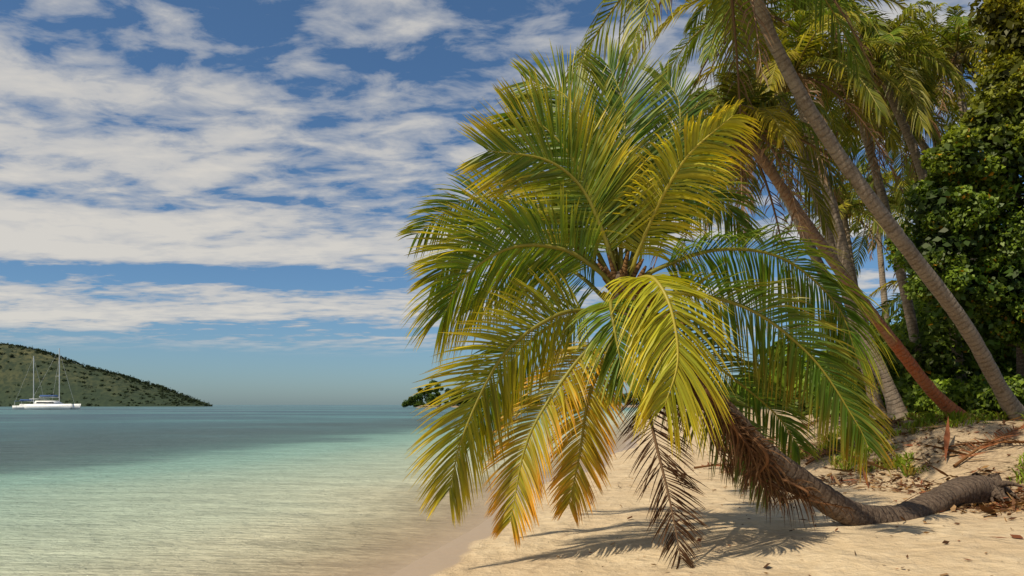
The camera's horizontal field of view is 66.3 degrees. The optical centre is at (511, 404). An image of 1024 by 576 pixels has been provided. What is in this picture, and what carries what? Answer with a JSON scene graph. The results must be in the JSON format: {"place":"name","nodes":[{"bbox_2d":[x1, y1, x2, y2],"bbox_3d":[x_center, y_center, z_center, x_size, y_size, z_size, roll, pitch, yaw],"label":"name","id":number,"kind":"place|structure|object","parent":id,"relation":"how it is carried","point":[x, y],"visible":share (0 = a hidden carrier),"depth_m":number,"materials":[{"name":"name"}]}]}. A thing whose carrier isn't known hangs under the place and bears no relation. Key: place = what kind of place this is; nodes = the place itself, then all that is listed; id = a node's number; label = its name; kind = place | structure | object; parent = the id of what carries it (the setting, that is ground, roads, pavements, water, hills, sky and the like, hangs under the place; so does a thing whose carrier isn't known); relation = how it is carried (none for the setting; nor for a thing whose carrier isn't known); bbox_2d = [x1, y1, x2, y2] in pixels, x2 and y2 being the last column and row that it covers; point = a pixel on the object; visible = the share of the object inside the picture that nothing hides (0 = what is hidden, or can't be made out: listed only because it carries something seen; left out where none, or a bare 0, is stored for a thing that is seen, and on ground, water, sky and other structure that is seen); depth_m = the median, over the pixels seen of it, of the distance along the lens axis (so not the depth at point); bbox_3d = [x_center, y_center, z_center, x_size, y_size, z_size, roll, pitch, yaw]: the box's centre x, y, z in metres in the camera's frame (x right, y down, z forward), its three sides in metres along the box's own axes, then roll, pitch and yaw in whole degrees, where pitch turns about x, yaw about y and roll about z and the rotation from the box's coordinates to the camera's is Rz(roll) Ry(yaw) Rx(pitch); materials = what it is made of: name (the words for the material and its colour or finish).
{"place":"outdoors","nodes":[
{"label":"outdoors","id":0,"kind":"place"},
{"bbox_2d":[0,345,207,406],"bbox_3d":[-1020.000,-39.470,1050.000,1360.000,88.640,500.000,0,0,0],"label":"hill","id":1,"kind":"structure","parent":0,"point":[15,375],"depth_m":885.04,"materials":[{"name":"green plant"}]},
{"bbox_2d":[0,342,212,405],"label":"hill trees","id":2,"kind":"object","parent":1,"relation":"on","point":[158,386],"visible":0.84,"depth_m":907.96,"materials":[{"name":"green plant"}]},
{"bbox_2d":[0,405,662,575],"bbox_3d":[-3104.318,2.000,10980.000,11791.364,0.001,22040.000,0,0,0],"label":"sea water","id":3,"kind":"structure","parent":0,"point":[265,490],"depth_m":19.41,"materials":[{"name":"teal liquid"}]},
{"bbox_2d":[12,356,37,408],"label":"sailing boat","id":4,"kind":"object","parent":3,"relation":"on","point":[21,406],"visible":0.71,"depth_m":345.83,"materials":[{"name":"white plastic"}]},
{"bbox_2d":[24,348,80,409],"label":"catamaran","id":5,"kind":"object","parent":3,"relation":"on","point":[47,405],"visible":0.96,"depth_m":326.60,"materials":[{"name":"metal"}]},
{"bbox_2d":[0,0,1023,404],"label":"sky","id":6,"kind":"structure","parent":0,"point":[207,201],"materials":[{"name":"blue"}]},
{"bbox_2d":[318,405,1023,575],"bbox_3d":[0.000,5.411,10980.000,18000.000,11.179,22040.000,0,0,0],"label":"beach ground","id":7,"kind":"structure","parent":0,"point":[445,546],"depth_m":10.85,"materials":[{"name":"beige sand"}]},
{"bbox_2d":[401,379,677,406],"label":"distant trees","id":8,"kind":"object","parent":7,"relation":"on","point":[415,400],"visible":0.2,"depth_m":587.09,"materials":[{"name":"green plant"}]},
{"bbox_2d":[394,35,1023,568],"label":"coconut palm","id":9,"kind":"object","parent":7,"relation":"on","point":[598,183],"visible":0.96,"depth_m":9.74,"materials":[{"name":"green plant"}]},
{"bbox_2d":[650,0,886,418],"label":"coconut palm","id":10,"kind":"object","parent":7,"relation":"on","point":[778,22],"visible":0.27,"depth_m":23.72,"materials":[{"name":"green plant"}]},
{"bbox_2d":[713,332,829,409],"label":"coastal woodland","id":11,"kind":"object","parent":7,"relation":"on","point":[775,374],"visible":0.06,"depth_m":76.79,"materials":[{"name":"green plant"}]},
{"bbox_2d":[708,72,865,393],"bbox_3d":[9.239,-5.655,28.403,7.549,12.534,6.066,0,0,-19],"label":"coconut palm","id":12,"kind":"object","parent":7,"relation":"on","point":[855,131],"visible":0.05,"depth_m":27.87,"materials":[{"name":"brown plant"}]},
{"bbox_2d":[553,0,1023,420],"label":"coconut palm","id":13,"kind":"object","parent":7,"relation":"on","point":[1010,404],"visible":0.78,"depth_m":16.12,"materials":[{"name":"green plant"}]},
{"bbox_2d":[556,415,1023,575],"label":"leaf litter","id":14,"kind":"object","parent":7,"relation":"on","point":[992,508],"visible":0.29,"depth_m":15.48,"materials":[{"name":"brown plant"}]},
{"bbox_2d":[676,0,914,421],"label":"coconut palm","id":15,"kind":"object","parent":7,"relation":"on","point":[798,57],"visible":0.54,"depth_m":21.77,"materials":[{"name":"green plant"}]},
{"bbox_2d":[638,69,969,418],"bbox_3d":[6.805,-3.504,18.915,9.519,8.278,5.310,0,0,-32],"label":"coconut palm","id":16,"kind":"object","parent":7,"relation":"on","point":[769,116],"visible":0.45,"depth_m":18.16,"materials":[{"name":"green plant"}]},
{"bbox_2d":[733,0,941,361],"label":"coconut palm","id":17,"kind":"object","parent":7,"relation":"on","point":[909,314],"visible":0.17,"depth_m":25.86,"materials":[{"name":"green plant"}]},
{"bbox_2d":[776,163,914,288],"bbox_3d":[15.299,-5.199,36.177,5.925,11.411,5.748,0,0,0],"label":"coconut palm","id":18,"kind":"object","parent":7,"relation":"on","point":[851,203],"visible":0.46,"depth_m":35.63,"materials":[{"name":"green plant"}]},
{"bbox_2d":[694,417,1023,468],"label":"fallen fronds","id":19,"kind":"object","parent":7,"relation":"on","point":[989,443],"visible":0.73,"depth_m":16.15,"materials":[{"name":"brown plant"}]},
{"bbox_2d":[812,166,920,324],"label":"coconut palm","id":20,"kind":"object","parent":7,"relation":"on","point":[882,278],"visible":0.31,"depth_m":41.91,"materials":[{"name":"green plant"}]},
{"bbox_2d":[772,0,974,383],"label":"coconut palm","id":21,"kind":"object","parent":7,"relation":"on","point":[927,55],"visible":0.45,"depth_m":24.24,"materials":[{"name":"green plant"}]},
{"bbox_2d":[791,35,980,250],"bbox_3d":[14.908,-6.394,30.140,6.962,13.879,6.555,0,0,-38],"label":"coconut palm","id":22,"kind":"object","parent":7,"relation":"on","point":[923,145],"visible":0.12,"depth_m":29.35,"materials":[{"name":"green plant"}]},
{"bbox_2d":[850,154,928,291],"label":"coconut palm","id":23,"kind":"object","parent":7,"relation":"on","point":[855,225],"visible":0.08,"depth_m":43.95,"materials":[{"name":"green plant"}]},
{"bbox_2d":[869,280,927,335],"bbox_3d":[18.780,-3.144,33.941,6.535,7.338,5.653,0,0,27],"label":"coconut palm","id":24,"kind":"object","parent":7,"relation":"on","point":[892,312],"visible":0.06,"depth_m":34.75,"materials":[{"name":"green plant"}]},
{"bbox_2d":[790,300,1015,419],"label":"undergrowth","id":25,"kind":"object","parent":7,"relation":"on","point":[936,357],"visible":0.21,"depth_m":25.12,"materials":[{"name":"green plant"}]},
{"bbox_2d":[786,409,1023,483],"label":"beach grass","id":26,"kind":"structure","parent":7,"relation":"on","point":[926,420],"depth_m":18.37,"materials":[{"name":"green plant"}]},
{"bbox_2d":[833,2,990,260],"bbox_3d":[16.848,-7.905,33.019,7.935,16.902,7.044,0,0,0],"label":"coconut palm","id":27,"kind":"object","parent":7,"relation":"on","point":[925,25],"visible":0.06,"depth_m":32.42,"materials":[{"name":"green plant"}]},
{"bbox_2d":[867,4,992,180],"bbox_3d":[15.757,-6.730,28.077,6.307,14.502,6.630,0,0,0],"label":"coconut palm","id":28,"kind":"object","parent":7,"relation":"on","point":[955,44],"visible":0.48,"depth_m":27.71,"materials":[{"name":"green plant"}]},
{"bbox_2d":[882,0,1023,378],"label":"broadleaf tree","id":29,"kind":"object","parent":7,"relation":"on","point":[957,226],"visible":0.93,"depth_m":19.74,"materials":[{"name":"green plant"}]},
{"bbox_2d":[884,374,1023,417],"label":"shrub","id":30,"kind":"object","parent":7,"relation":"on","point":[973,397],"visible":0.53,"depth_m":21.45,"materials":[{"name":"green plant"}]}
]}

